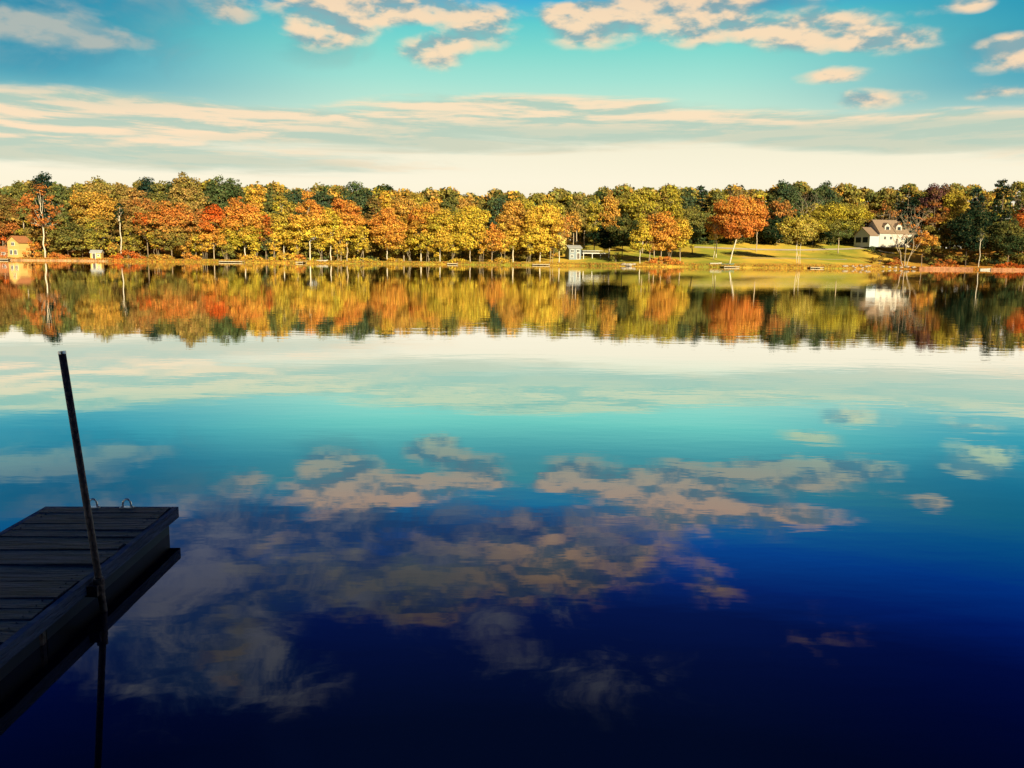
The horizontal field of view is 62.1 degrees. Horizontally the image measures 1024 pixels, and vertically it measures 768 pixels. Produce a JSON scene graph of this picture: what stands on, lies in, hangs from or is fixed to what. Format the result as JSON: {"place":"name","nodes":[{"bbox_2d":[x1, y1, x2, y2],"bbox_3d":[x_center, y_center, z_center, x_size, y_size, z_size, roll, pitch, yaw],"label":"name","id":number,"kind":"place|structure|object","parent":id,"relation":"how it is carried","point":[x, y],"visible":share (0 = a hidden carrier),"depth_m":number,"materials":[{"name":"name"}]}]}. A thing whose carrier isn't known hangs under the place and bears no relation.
{"place":"outdoors","nodes":[
{"label":"outdoors","id":0,"kind":"place"},
{"bbox_2d":[0,260,1023,767],"bbox_3d":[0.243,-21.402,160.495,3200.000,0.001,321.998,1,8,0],"label":"lake water","id":1,"kind":"structure","parent":0,"point":[526,516],"depth_m":7.88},
{"bbox_2d":[58,351,107,611],"bbox_3d":[-2.669,1.321,5.507,0.340,3.085,0.049,1,8,0],"label":"mooring pole","id":2,"kind":"object","parent":1,"relation":"in","point":[64,368],"visible":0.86,"depth_m":5.38,"materials":[{"name":"metal"}]},
{"bbox_2d":[0,498,178,680],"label":"wooden dock","id":3,"kind":"object","parent":1,"relation":"in","point":[50,585],"visible":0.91,"depth_m":5.82,"materials":[{"name":"grey wood"}]},
{"bbox_2d":[0,237,1023,269],"bbox_3d":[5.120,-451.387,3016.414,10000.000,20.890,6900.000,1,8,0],"label":"ground","id":4,"kind":"structure","parent":0,"point":[748,258],"depth_m":328.68,"materials":[{"name":"green plant"}]},
{"bbox_2d":[0,193,20,245],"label":"autumn tree","id":5,"kind":"object","parent":4,"relation":"on","point":[7,227],"visible":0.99,"depth_m":267.52,"materials":[{"name":"brown plant"}]},
{"bbox_2d":[5,236,32,257],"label":"cabin","id":6,"kind":"object","parent":4,"relation":"on","point":[17,246],"visible":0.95,"depth_m":263.62,"materials":[{"name":"yellow"}]},
{"bbox_2d":[6,180,38,227],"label":"woodland tree","id":7,"kind":"object","parent":4,"relation":"on","point":[20,188],"visible":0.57,"depth_m":288.40,"materials":[{"name":"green plant"}]},
{"bbox_2d":[12,183,63,257],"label":"autumn tree","id":8,"kind":"object","parent":4,"relation":"on","point":[42,222],"visible":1,"depth_m":263.12,"materials":[{"name":"orange plant"}]},
{"bbox_2d":[28,171,59,232],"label":"woodland tree","id":9,"kind":"object","parent":4,"relation":"on","point":[41,179],"visible":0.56,"depth_m":312.44,"materials":[{"name":"green plant"}]},
{"bbox_2d":[43,183,74,222],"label":"woodland tree","id":10,"kind":"object","parent":4,"relation":"on","point":[61,194],"visible":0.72,"depth_m":291.53,"materials":[{"name":"green plant"}]},
{"bbox_2d":[46,216,86,254],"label":"autumn tree","id":11,"kind":"object","parent":4,"relation":"on","point":[65,235],"visible":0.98,"depth_m":267.20,"materials":[{"name":"green plant"}]},
{"bbox_2d":[67,190,123,233],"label":"autumn tree","id":12,"kind":"object","parent":4,"relation":"on","point":[101,209],"visible":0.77,"depth_m":276.12,"materials":[{"name":"yellow plant"}]},
{"bbox_2d":[83,218,109,249],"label":"autumn tree","id":13,"kind":"object","parent":4,"relation":"on","point":[92,241],"visible":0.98,"depth_m":266.57,"materials":[{"name":"yellow plant"}]},
{"bbox_2d":[79,175,118,239],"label":"woodland tree","id":14,"kind":"object","parent":4,"relation":"on","point":[99,186],"visible":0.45,"depth_m":296.57,"materials":[{"name":"yellow plant"}]},
{"bbox_2d":[113,202,124,258],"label":"dead tree","id":15,"kind":"object","parent":4,"relation":"on","point":[119,204],"visible":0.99,"depth_m":267.76,"materials":[{"name":"white plant"}]},
{"bbox_2d":[110,183,136,222],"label":"woodland tree","id":16,"kind":"object","parent":4,"relation":"on","point":[120,191],"visible":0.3,"depth_m":304.28,"materials":[{"name":"yellow plant"}]},
{"bbox_2d":[108,249,145,258],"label":"bush","id":17,"kind":"object","parent":4,"relation":"on","point":[131,254],"visible":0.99,"depth_m":266.16,"materials":[{"name":"brown plant"}]},
{"bbox_2d":[120,228,142,251],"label":"young tree","id":18,"kind":"object","parent":4,"relation":"on","point":[132,245],"visible":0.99,"depth_m":270.46,"materials":[{"name":"yellow plant"}]},
{"bbox_2d":[116,187,156,255],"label":"autumn tree","id":19,"kind":"object","parent":4,"relation":"on","point":[144,206],"visible":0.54,"depth_m":272.33,"materials":[{"name":"brown plant"}]},
{"bbox_2d":[130,212,154,255],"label":"autumn tree","id":20,"kind":"object","parent":4,"relation":"on","point":[142,228],"visible":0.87,"depth_m":267.81,"materials":[{"name":"brown plant"}]},
{"bbox_2d":[137,176,158,204],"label":"woodland tree","id":21,"kind":"object","parent":4,"relation":"on","point":[146,183],"visible":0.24,"depth_m":322.45,"materials":[{"name":"green plant"}]},
{"bbox_2d":[144,183,171,250],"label":"woodland tree","id":22,"kind":"object","parent":4,"relation":"on","point":[156,196],"visible":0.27,"depth_m":303.03,"materials":[{"name":"green plant"}]},
{"bbox_2d":[147,199,193,255],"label":"autumn tree","id":23,"kind":"object","parent":4,"relation":"on","point":[169,232],"visible":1,"depth_m":264.99,"materials":[{"name":"brown plant"}]},
{"bbox_2d":[166,171,211,213],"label":"woodland tree","id":24,"kind":"object","parent":4,"relation":"on","point":[184,188],"visible":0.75,"depth_m":292.18,"materials":[{"name":"yellow plant"}]},
{"bbox_2d":[181,206,213,254],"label":"autumn tree","id":25,"kind":"object","parent":4,"relation":"on","point":[197,216],"visible":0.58,"depth_m":271.57,"materials":[{"name":"orange plant"}]},
{"bbox_2d":[194,203,230,258],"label":"autumn tree","id":26,"kind":"object","parent":4,"relation":"on","point":[214,214],"visible":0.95,"depth_m":271.15,"materials":[{"name":"orange plant"}]},
{"bbox_2d":[200,174,247,216],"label":"woodland tree","id":27,"kind":"object","parent":4,"relation":"on","point":[225,191],"visible":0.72,"depth_m":305.87,"materials":[{"name":"green plant"}]},
{"bbox_2d":[218,196,270,255],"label":"autumn tree","id":28,"kind":"object","parent":4,"relation":"on","point":[234,221],"visible":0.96,"depth_m":272.70,"materials":[{"name":"orange plant"}]},
{"bbox_2d":[242,181,267,253],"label":"woodland tree","id":29,"kind":"object","parent":4,"relation":"on","point":[259,192],"visible":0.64,"depth_m":302.87,"materials":[{"name":"yellow plant"}]},
{"bbox_2d":[256,215,276,259],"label":"autumn tree","id":30,"kind":"object","parent":4,"relation":"on","point":[266,240],"visible":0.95,"depth_m":275.66,"materials":[{"name":"brown plant"}]},
{"bbox_2d":[254,189,280,219],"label":"woodland tree","id":31,"kind":"object","parent":4,"relation":"on","point":[268,209],"visible":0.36,"depth_m":314.17,"materials":[{"name":"green plant"}]},
{"bbox_2d":[265,228,281,256],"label":"young tree","id":32,"kind":"object","parent":4,"relation":"on","point":[272,247],"visible":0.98,"depth_m":276.20,"materials":[{"name":"yellow plant"}]},
{"bbox_2d":[266,195,298,257],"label":"autumn tree","id":33,"kind":"object","parent":4,"relation":"on","point":[283,220],"visible":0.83,"depth_m":277.84,"materials":[{"name":"yellow plant"}]},
{"bbox_2d":[0,220,565,261],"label":"undergrowth","id":34,"kind":"object","parent":4,"relation":"on","point":[35,232],"visible":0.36,"depth_m":290.11,"materials":[{"name":"green plant"}]},
{"bbox_2d":[278,188,307,246],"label":"woodland tree","id":35,"kind":"object","parent":4,"relation":"on","point":[294,198],"visible":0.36,"depth_m":326.35,"materials":[{"name":"green plant"}]},
{"bbox_2d":[285,228,303,254],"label":"young tree","id":36,"kind":"object","parent":4,"relation":"on","point":[295,242],"visible":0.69,"depth_m":277.48,"materials":[{"name":"yellow plant"}]},
{"bbox_2d":[287,189,332,259],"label":"autumn tree","id":37,"kind":"object","parent":4,"relation":"on","point":[306,224],"visible":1,"depth_m":273.69,"materials":[{"name":"yellow plant"}]},
{"bbox_2d":[307,190,333,225],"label":"woodland tree","id":38,"kind":"object","parent":4,"relation":"on","point":[322,199],"visible":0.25,"depth_m":330.19,"materials":[{"name":"green plant"}]},
{"bbox_2d":[313,207,345,260],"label":"autumn tree","id":39,"kind":"object","parent":4,"relation":"on","point":[335,221],"visible":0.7,"depth_m":278.90,"materials":[{"name":"yellow plant"}]},
{"bbox_2d":[332,226,347,260],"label":"young tree","id":40,"kind":"object","parent":4,"relation":"on","point":[340,246],"visible":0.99,"depth_m":279.16,"materials":[{"name":"yellow plant"}]},
{"bbox_2d":[329,198,368,260],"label":"autumn tree","id":41,"kind":"object","parent":4,"relation":"on","point":[350,210],"visible":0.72,"depth_m":282.29,"materials":[{"name":"orange plant"}]},
{"bbox_2d":[339,181,375,251],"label":"woodland tree","id":42,"kind":"object","parent":4,"relation":"on","point":[360,196],"visible":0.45,"depth_m":318.54,"materials":[{"name":"green plant"}]},
{"bbox_2d":[350,226,369,260],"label":"young tree","id":43,"kind":"object","parent":4,"relation":"on","point":[363,245],"visible":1,"depth_m":282.41,"materials":[{"name":"yellow plant"}]},
{"bbox_2d":[361,194,382,255],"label":"woodland tree","id":44,"kind":"object","parent":4,"relation":"on","point":[375,204],"visible":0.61,"depth_m":311.25,"materials":[{"name":"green plant"}]},
{"bbox_2d":[376,190,394,215],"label":"woodland tree","id":45,"kind":"object","parent":4,"relation":"on","point":[386,200],"visible":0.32,"depth_m":334.80,"materials":[{"name":"yellow plant"}]},
{"bbox_2d":[364,207,408,259],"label":"autumn tree","id":46,"kind":"object","parent":4,"relation":"on","point":[390,230],"visible":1,"depth_m":282.98,"materials":[{"name":"orange plant"}]},
{"bbox_2d":[387,196,421,260],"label":"autumn tree","id":47,"kind":"object","parent":4,"relation":"on","point":[401,204],"visible":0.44,"depth_m":292.37,"materials":[{"name":"orange plant"}]},
{"bbox_2d":[405,202,434,260],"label":"autumn tree","id":48,"kind":"object","parent":4,"relation":"on","point":[416,216],"visible":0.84,"depth_m":287.85,"materials":[{"name":"orange plant"}]},
{"bbox_2d":[423,208,456,260],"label":"autumn tree","id":49,"kind":"object","parent":4,"relation":"on","point":[438,219],"visible":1,"depth_m":285.21,"materials":[{"name":"yellow plant"}]},
{"bbox_2d":[439,196,459,217],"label":"woodland tree","id":50,"kind":"object","parent":4,"relation":"on","point":[450,201],"visible":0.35,"depth_m":322.48,"materials":[{"name":"green plant"}]},
{"bbox_2d":[450,205,491,261],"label":"autumn tree","id":51,"kind":"object","parent":4,"relation":"on","point":[469,221],"visible":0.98,"depth_m":285.76,"materials":[{"name":"yellow plant"}]},
{"bbox_2d":[480,222,505,259],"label":"autumn tree","id":52,"kind":"object","parent":4,"relation":"on","point":[496,240],"visible":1,"depth_m":287.05,"materials":[{"name":"orange plant"}]},
{"bbox_2d":[482,197,506,254],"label":"woodland tree","id":53,"kind":"object","parent":4,"relation":"on","point":[496,205],"visible":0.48,"depth_m":323.94,"materials":[{"name":"green plant"}]},
{"bbox_2d":[0,257,1011,269],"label":"shore grass","id":54,"kind":"structure","parent":4,"relation":"on","point":[500,263],"depth_m":286.19,"materials":[{"name":"orange plant"}]},
{"bbox_2d":[494,200,528,261],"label":"autumn tree","id":55,"kind":"object","parent":4,"relation":"on","point":[512,231],"visible":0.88,"depth_m":294.30,"materials":[{"name":"yellow plant"}]},
{"bbox_2d":[0,178,1023,248],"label":"wood","id":56,"kind":"object","parent":4,"relation":"on","point":[846,190],"visible":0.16,"depth_m":375.55,"materials":[{"name":"green plant"}]},
{"bbox_2d":[517,203,566,261],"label":"autumn tree","id":57,"kind":"object","parent":4,"relation":"on","point":[539,218],"visible":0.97,"depth_m":293.06,"materials":[{"name":"yellow plant"}]},
{"bbox_2d":[544,196,565,248],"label":"woodland tree","id":58,"kind":"object","parent":4,"relation":"on","point":[556,202],"visible":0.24,"depth_m":347.89,"materials":[{"name":"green plant"}]},
{"bbox_2d":[546,214,571,262],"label":"autumn tree","id":59,"kind":"object","parent":4,"relation":"on","point":[562,240],"visible":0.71,"depth_m":296.29,"materials":[{"name":"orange plant"}]},
{"bbox_2d":[565,210,582,244],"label":"woodland tree","id":60,"kind":"object","parent":4,"relation":"on","point":[577,223],"visible":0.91,"depth_m":322.42,"materials":[{"name":"orange plant"}]},
{"bbox_2d":[565,194,588,244],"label":"woodland tree","id":61,"kind":"object","parent":4,"relation":"on","point":[576,206],"visible":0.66,"depth_m":328.25,"materials":[{"name":"yellow plant"}]},
{"bbox_2d":[569,194,600,247],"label":"woodland tree","id":62,"kind":"object","parent":4,"relation":"on","point":[587,200],"visible":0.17,"depth_m":349.47,"materials":[{"name":"green plant"}]},
{"bbox_2d":[565,245,609,259],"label":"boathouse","id":63,"kind":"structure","parent":4,"relation":"on","point":[572,252],"depth_m":315.31,"materials":[{"name":"grey"}]},
{"bbox_2d":[585,201,608,254],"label":"woodland tree","id":64,"kind":"object","parent":4,"relation":"on","point":[595,209],"visible":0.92,"depth_m":327.78,"materials":[{"name":"yellow plant"}]},
{"bbox_2d":[584,225,618,250],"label":"woodland tree","id":65,"kind":"object","parent":4,"relation":"on","point":[604,238],"visible":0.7,"depth_m":321.15,"materials":[{"name":"green plant"}]},
{"bbox_2d":[595,193,620,252],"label":"woodland tree","id":66,"kind":"object","parent":4,"relation":"on","point":[611,202],"visible":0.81,"depth_m":327.99,"materials":[{"name":"orange plant"}]},
{"bbox_2d":[606,212,640,258],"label":"autumn tree","id":67,"kind":"object","parent":4,"relation":"on","point":[623,220],"visible":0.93,"depth_m":307.72,"materials":[{"name":"green plant"}]},
{"bbox_2d":[612,191,634,231],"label":"woodland tree","id":68,"kind":"object","parent":4,"relation":"on","point":[622,199],"visible":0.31,"depth_m":348.08,"materials":[{"name":"green plant"}]},
{"bbox_2d":[628,218,654,262],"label":"autumn tree","id":69,"kind":"object","parent":4,"relation":"on","point":[642,236],"visible":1,"depth_m":292.11,"materials":[{"name":"yellow plant"}]},
{"bbox_2d":[621,189,663,253],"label":"woodland tree","id":70,"kind":"object","parent":4,"relation":"on","point":[634,203],"visible":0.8,"depth_m":331.44,"materials":[{"name":"yellow plant"}]},
{"bbox_2d":[643,256,683,264],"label":"bush","id":71,"kind":"object","parent":4,"relation":"on","point":[662,260],"visible":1,"depth_m":294.94,"materials":[{"name":"brown plant"}]},
{"bbox_2d":[646,210,683,256],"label":"autumn tree","id":72,"kind":"object","parent":4,"relation":"on","point":[663,238],"visible":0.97,"depth_m":293.12,"materials":[{"name":"orange plant"}]},
{"bbox_2d":[658,185,686,220],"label":"woodland tree","id":73,"kind":"object","parent":4,"relation":"on","point":[672,195],"visible":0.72,"depth_m":338.14,"materials":[{"name":"yellow plant"}]},
{"bbox_2d":[664,217,694,259],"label":"autumn tree","id":74,"kind":"object","parent":4,"relation":"on","point":[683,225],"visible":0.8,"depth_m":294.98,"materials":[{"name":"yellow plant"}]},
{"bbox_2d":[679,187,696,222],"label":"woodland tree","id":75,"kind":"object","parent":4,"relation":"on","point":[689,200],"visible":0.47,"depth_m":349.93,"materials":[{"name":"green plant"}]},
{"bbox_2d":[678,205,709,253],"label":"autumn tree","id":76,"kind":"object","parent":4,"relation":"on","point":[691,215],"visible":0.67,"depth_m":325.83,"materials":[{"name":"green plant"}]},
{"bbox_2d":[691,185,711,234],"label":"pine tree","id":77,"kind":"object","parent":4,"relation":"on","point":[700,188],"visible":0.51,"depth_m":352.24,"materials":[{"name":"green plant"}]},
{"bbox_2d":[704,215,724,257],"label":"autumn tree","id":78,"kind":"object","parent":4,"relation":"on","point":[711,226],"visible":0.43,"depth_m":312.70,"materials":[{"name":"brown plant"}]},
{"bbox_2d":[702,191,729,237],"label":"woodland tree","id":79,"kind":"object","parent":4,"relation":"on","point":[719,195],"visible":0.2,"depth_m":347.11,"materials":[{"name":"green plant"}]},
{"bbox_2d":[583,219,859,245],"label":"undergrowth","id":80,"kind":"object","parent":4,"relation":"on","point":[702,239],"visible":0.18,"depth_m":360.12,"materials":[{"name":"green plant"}]},
{"bbox_2d":[712,194,767,263],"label":"autumn tree","id":81,"kind":"object","parent":4,"relation":"on","point":[743,218],"visible":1,"depth_m":294.57,"materials":[{"name":"orange plant"}]},
{"bbox_2d":[760,215,793,245],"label":"woodland tree","id":82,"kind":"object","parent":4,"relation":"on","point":[769,232],"visible":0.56,"depth_m":351.73,"materials":[{"name":"green plant"}]},
{"bbox_2d":[768,198,797,243],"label":"woodland tree","id":83,"kind":"object","parent":4,"relation":"on","point":[778,207],"visible":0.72,"depth_m":357.75,"materials":[{"name":"orange plant"}]},
{"bbox_2d":[767,179,805,222],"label":"woodland tree","id":84,"kind":"object","parent":4,"relation":"on","point":[785,191],"visible":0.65,"depth_m":378.55,"materials":[{"name":"green plant"}]},
{"bbox_2d":[775,214,829,263],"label":"autumn tree","id":85,"kind":"object","parent":4,"relation":"on","point":[798,233],"visible":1,"depth_m":302.07,"materials":[{"name":"yellow plant"}]},
{"bbox_2d":[804,180,843,217],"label":"woodland tree","id":86,"kind":"object","parent":4,"relation":"on","point":[826,190],"visible":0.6,"depth_m":384.99,"materials":[{"name":"green plant"}]},
{"bbox_2d":[811,201,875,252],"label":"autumn tree","id":87,"kind":"object","parent":4,"relation":"on","point":[843,218],"visible":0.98,"depth_m":346.30,"materials":[{"name":"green plant"}]},
{"bbox_2d":[854,218,914,247],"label":"house","id":88,"kind":"structure","parent":4,"relation":"on","point":[874,233],"depth_m":362.45,"materials":[{"name":"white"}]},
{"bbox_2d":[876,192,906,220],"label":"woodland tree","id":89,"kind":"object","parent":4,"relation":"on","point":[888,202],"visible":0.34,"depth_m":390.63,"materials":[{"name":"green plant"}]},
{"bbox_2d":[876,209,932,265],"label":"bare tree","id":90,"kind":"object","parent":4,"relation":"on","point":[911,225],"visible":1,"depth_m":312.64,"materials":[{"name":"brown plant"}]},
{"bbox_2d":[898,187,920,251],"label":"conifer","id":91,"kind":"object","parent":4,"relation":"on","point":[911,221],"visible":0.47,"depth_m":365.84,"materials":[{"name":"green plant"}]},
{"bbox_2d":[904,192,930,228],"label":"woodland tree","id":92,"kind":"object","parent":4,"relation":"on","point":[916,202],"visible":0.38,"depth_m":390.16,"materials":[{"name":"green plant"}]},
{"bbox_2d":[908,230,940,266],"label":"autumn tree","id":93,"kind":"object","parent":4,"relation":"on","point":[923,247],"visible":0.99,"depth_m":313.06,"materials":[{"name":"brown plant"}]},
{"bbox_2d":[914,201,949,252],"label":"autumn tree","id":94,"kind":"object","parent":4,"relation":"on","point":[938,218],"visible":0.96,"depth_m":367.78,"materials":[{"name":"brown plant"}]},
{"bbox_2d":[918,183,952,226],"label":"woodland tree","id":95,"kind":"object","parent":4,"relation":"on","point":[935,194],"visible":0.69,"depth_m":372.37,"materials":[{"name":"brown plant"}]},
{"bbox_2d":[936,189,971,247],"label":"woodland tree","id":96,"kind":"object","parent":4,"relation":"on","point":[955,200],"visible":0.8,"depth_m":368.40,"materials":[{"name":"yellow plant"}]},
{"bbox_2d":[945,206,992,265],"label":"evergreen tree","id":97,"kind":"object","parent":4,"relation":"on","point":[969,224],"visible":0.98,"depth_m":319.78,"materials":[{"name":"green plant"}]},
{"bbox_2d":[923,220,1023,265],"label":"undergrowth","id":98,"kind":"object","parent":4,"relation":"on","point":[945,231],"visible":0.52,"depth_m":333.36,"materials":[{"name":"green plant"}]},
{"bbox_2d":[967,187,987,252],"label":"pine tree","id":99,"kind":"object","parent":4,"relation":"on","point":[980,198],"visible":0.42,"depth_m":369.37,"materials":[{"name":"green plant"}]},
{"bbox_2d":[990,179,1015,262],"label":"pine tree","id":100,"kind":"object","parent":4,"relation":"on","point":[1001,183],"visible":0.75,"depth_m":347.76,"materials":[{"name":"green plant"}]},
{"bbox_2d":[986,217,1023,262],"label":"autumn tree","id":101,"kind":"object","parent":4,"relation":"on","point":[1009,243],"visible":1,"depth_m":318.44,"materials":[{"name":"green plant"}]},
{"bbox_2d":[1011,182,1023,254],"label":"pine tree","id":102,"kind":"object","parent":4,"relation":"on","point":[1020,197],"visible":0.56,"depth_m":360.07,"materials":[{"name":"brown plant"}]},
{"bbox_2d":[0,0,1023,247],"label":"sky","id":103,"kind":"structure","parent":0,"point":[478,97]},
{"bbox_2d":[694,246,895,253],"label":"path","id":104,"kind":"structure","parent":0,"point":[791,249],"depth_m":349.08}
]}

